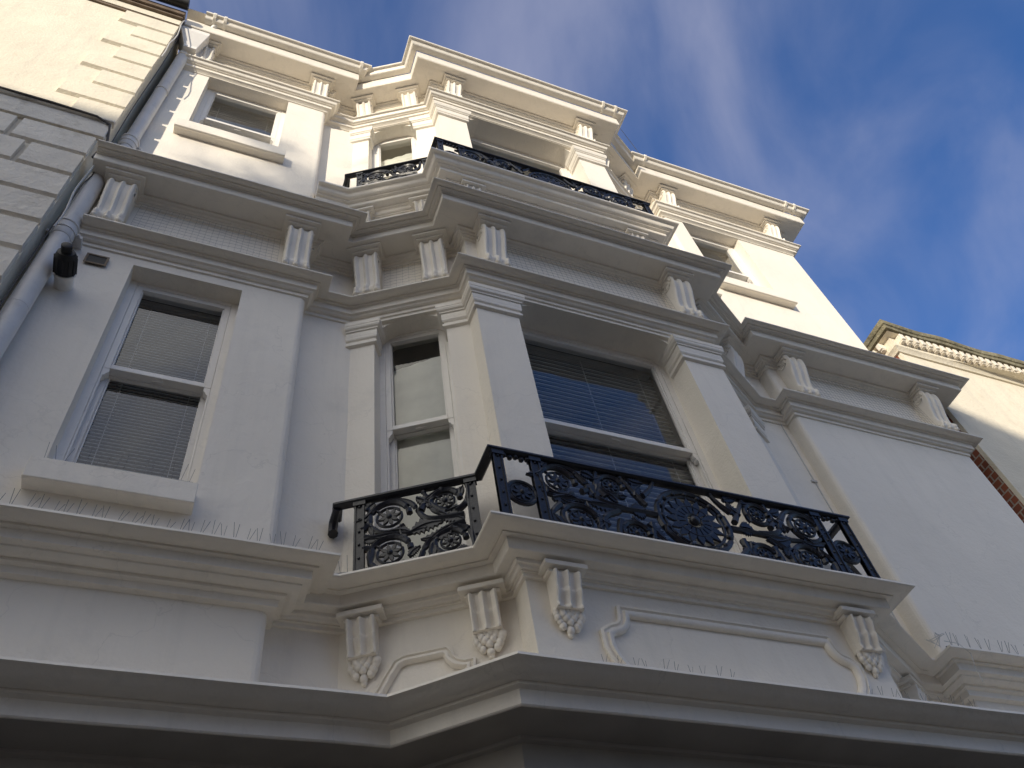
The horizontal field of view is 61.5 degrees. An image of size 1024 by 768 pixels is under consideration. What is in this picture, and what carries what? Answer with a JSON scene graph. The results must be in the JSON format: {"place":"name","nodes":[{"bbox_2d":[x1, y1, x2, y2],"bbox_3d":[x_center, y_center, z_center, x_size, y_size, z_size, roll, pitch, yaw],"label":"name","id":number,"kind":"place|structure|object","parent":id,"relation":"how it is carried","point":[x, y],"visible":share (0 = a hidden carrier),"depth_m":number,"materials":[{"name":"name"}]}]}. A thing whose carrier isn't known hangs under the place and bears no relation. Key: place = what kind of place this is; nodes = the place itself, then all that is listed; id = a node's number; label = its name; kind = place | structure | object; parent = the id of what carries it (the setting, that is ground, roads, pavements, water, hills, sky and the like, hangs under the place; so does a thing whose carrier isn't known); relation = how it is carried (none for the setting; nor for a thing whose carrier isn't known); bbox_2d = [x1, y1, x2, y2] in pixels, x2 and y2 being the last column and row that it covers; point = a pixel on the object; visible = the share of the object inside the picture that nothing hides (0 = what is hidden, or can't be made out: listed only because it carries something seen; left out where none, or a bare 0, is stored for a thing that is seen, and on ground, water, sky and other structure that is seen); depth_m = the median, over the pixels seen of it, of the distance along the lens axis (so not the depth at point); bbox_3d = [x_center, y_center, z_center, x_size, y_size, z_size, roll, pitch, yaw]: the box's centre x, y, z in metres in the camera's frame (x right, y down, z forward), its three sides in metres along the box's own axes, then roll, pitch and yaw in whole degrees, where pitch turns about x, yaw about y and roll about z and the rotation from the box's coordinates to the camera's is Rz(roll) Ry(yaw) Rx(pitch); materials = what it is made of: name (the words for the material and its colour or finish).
{"place":"outdoors","nodes":[
{"label":"outdoors","id":0,"kind":"place"},
{"bbox_2d":[150,0,1023,360],"label":"sky","id":1,"kind":"structure","parent":0,"point":[898,125],"materials":[{"name":"blue"}]},
{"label":"pavement","id":2,"kind":"structure","parent":0,"visible":0},
{"bbox_2d":[0,0,189,309],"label":"neighbour house","id":3,"kind":"structure","parent":2,"relation":"on","point":[103,59],"depth_m":7.46,"materials":[{"name":"beige paint"}]},
{"bbox_2d":[0,86,110,157],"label":"cable","id":4,"kind":"object","parent":3,"relation":"attached to","point":[65,106],"visible":0.84,"depth_m":6.98,"materials":[{"name":"black plastic"}]},
{"bbox_2d":[0,9,1023,767],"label":"stucco townhouse","id":5,"kind":"structure","parent":2,"relation":"on","point":[304,377],"depth_m":5.68,"materials":[{"name":"white paint"}]},
{"bbox_2d":[53,242,77,290],"bbox_3d":[-2.873,-0.761,5.534,0.143,0.143,0.320,13,-56,-18],"label":"wall lamp","id":6,"kind":"object","parent":5,"relation":"attached to","point":[65,261],"visible":1,"depth_m":5.49,"materials":[{"name":"black metal"}]},
{"bbox_2d":[53,165,94,226],"bbox_3d":[-3.164,-1.499,6.345,0.041,1.441,0.036,13,-56,-18],"label":"cable","id":7,"kind":"object","parent":5,"relation":"attached to","point":[71,197],"visible":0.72,"depth_m":6.10,"materials":[{"name":"grey plastic"}]},
{"bbox_2d":[0,33,180,305],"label":"cable","id":8,"kind":"object","parent":5,"relation":"attached to","point":[80,187],"visible":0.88,"depth_m":6.15,"materials":[{"name":"black plastic"}]},
{"bbox_2d":[83,252,109,266],"bbox_3d":[-2.874,-0.857,5.955,0.145,0.120,0.017,13,-56,-18],"label":"air vent","id":9,"kind":"object","parent":5,"relation":"attached to","point":[95,259],"visible":1,"depth_m":5.95,"materials":[{"name":"metal"}]},
{"bbox_2d":[0,22,218,358],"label":"drainpipe","id":10,"kind":"object","parent":5,"relation":"attached to","point":[19,303],"visible":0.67,"depth_m":6.02,"materials":[{"name":"white metal"}]},
{"bbox_2d":[44,442,194,481],"bbox_3d":[-2.045,0.411,4.499,0.740,0.121,0.048,13,-56,-18],"label":"bird spike strip","id":11,"kind":"object","parent":5,"relation":"on","point":[125,464],"visible":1,"depth_m":4.51,"materials":[{"name":"grey metal"}]},
{"bbox_2d":[21,280,238,514],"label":"window","id":12,"kind":"structure","parent":5,"relation":"in","point":[150,392],"depth_m":5.49,"materials":[{"name":"white paint"}]},
{"bbox_2d":[0,488,322,549],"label":"bird spike strip","id":13,"kind":"object","parent":5,"relation":"on","point":[158,519],"visible":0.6,"depth_m":4.16,"materials":[{"name":"silver metal"}]},
{"bbox_2d":[161,19,186,56],"bbox_3d":[-3.623,-3.724,9.241,0.026,1.401,0.050,13,-56,-18],"label":"cable","id":14,"kind":"object","parent":5,"relation":"attached to","point":[174,38],"visible":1,"depth_m":9.24,"materials":[{"name":"white plastic"}]},
{"bbox_2d":[130,205,280,260],"bbox_3d":[-2.330,-1.153,6.617,1.061,0.482,0.048,13,-56,-18],"label":"bird net","id":15,"kind":"object","parent":5,"relation":"attached to","point":[206,231],"visible":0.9,"depth_m":6.63,"materials":[{"name":"grey plastic"}]},
{"bbox_2d":[173,88,285,163],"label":"window","id":16,"kind":"structure","parent":5,"relation":"in","point":[221,119],"depth_m":9.18,"materials":[{"name":"white paint"}]},
{"bbox_2d":[372,136,419,178],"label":"window","id":17,"kind":"structure","parent":5,"relation":"in","point":[401,149],"depth_m":10.20,"materials":[{"name":"white paint"}]},
{"bbox_2d":[384,262,421,287],"bbox_3d":[-0.892,-0.878,7.020,0.311,0.424,0.038,-12,-52,0],"label":"bird net","id":18,"kind":"object","parent":5,"relation":"attached to","point":[405,275],"visible":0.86,"depth_m":7.04,"materials":[{"name":"grey plastic"}]},
{"bbox_2d":[380,329,472,561],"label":"window","id":19,"kind":"structure","parent":5,"relation":"in","point":[420,436],"depth_m":5.97,"materials":[{"name":"glass"}]},
{"bbox_2d":[343,136,653,214],"bbox_3d":[0.265,-1.753,9.044,3.981,0.613,0.821,13,-56,-18],"label":"balcony railing","id":20,"kind":"object","parent":5,"relation":"on","point":[402,169],"visible":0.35,"depth_m":8.81,"materials":[{"name":"black metal"}]},
{"bbox_2d":[470,137,573,189],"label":"window","id":21,"kind":"structure","parent":5,"relation":"in","point":[481,145],"depth_m":10.52,"materials":[{"name":"white paint"}]},
{"bbox_2d":[507,247,676,310],"bbox_3d":[0.684,-0.877,7.312,1.521,0.482,0.048,13,-56,-18],"label":"bird net","id":22,"kind":"object","parent":5,"relation":"attached to","point":[589,278],"visible":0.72,"depth_m":7.33,"materials":[{"name":"grey plastic"}]},
{"bbox_2d":[328,444,880,577],"bbox_3d":[0.923,1.080,5.164,3.933,0.623,0.801,13,-56,-18],"label":"balcony railing","id":23,"kind":"object","parent":5,"relation":"on","point":[842,556],"visible":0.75,"depth_m":4.88,"materials":[{"name":"black metal"}]},
{"bbox_2d":[522,328,742,552],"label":"window","id":24,"kind":"structure","parent":5,"relation":"in","point":[574,380],"depth_m":6.68,"materials":[{"name":"white paint"}]},
{"bbox_2d":[551,377,721,548],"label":"window","id":25,"kind":"structure","parent":5,"relation":"in","point":[654,385],"depth_m":7.23,"materials":[{"name":"glass"}]},
{"bbox_2d":[601,655,734,676],"bbox_3d":[0.729,1.309,3.963,0.735,0.081,0.040,13,-56,-18],"label":"bird spike strip","id":26,"kind":"object","parent":5,"relation":"on","point":[674,664],"visible":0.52,"depth_m":3.98,"materials":[{"name":"silver metal"}]},
{"bbox_2d":[690,234,797,308],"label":"window","id":27,"kind":"structure","parent":5,"relation":"in","point":[739,279],"depth_m":11.04,"materials":[{"name":"white paint"}]},
{"bbox_2d":[781,425,898,622],"bbox_3d":[2.653,1.170,6.906,0.060,2.750,0.015,13,-56,-18],"label":"cable","id":28,"kind":"object","parent":5,"relation":"attached to","point":[814,481],"visible":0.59,"depth_m":7.36,"materials":[{"name":"plastic"}]},
{"bbox_2d":[811,376,932,424],"bbox_3d":[3.566,0.170,8.569,1.421,0.482,0.048,13,-56,-18],"label":"bird net","id":29,"kind":"object","parent":5,"relation":"attached to","point":[871,400],"visible":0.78,"depth_m":8.61,"materials":[{"name":"grey plastic"}]},
{"bbox_2d":[869,686,974,705],"bbox_3d":[2.105,1.619,4.420,0.740,0.081,0.038,13,-56,-18],"label":"bird spike strip","id":30,"kind":"object","parent":5,"relation":"on","point":[920,694],"visible":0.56,"depth_m":4.42,"materials":[{"name":"silver metal"}]},
{"bbox_2d":[926,632,982,681],"bbox_3d":[2.796,1.739,5.426,0.152,0.392,0.144,13,-56,-18],"label":"loose wire","id":31,"kind":"object","parent":5,"relation":"hanging from","point":[940,635],"visible":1,"depth_m":5.54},
{"bbox_2d":[945,632,1023,653],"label":"bird spike strip","id":32,"kind":"object","parent":5,"relation":"on","point":[986,643],"visible":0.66,"depth_m":5.72,"materials":[{"name":"silver metal"}]},
{"bbox_2d":[863,319,1023,522],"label":"neighbour house","id":33,"kind":"structure","parent":2,"relation":"on","point":[987,404],"depth_m":10.18,"materials":[{"name":"beige paint"}]}
]}

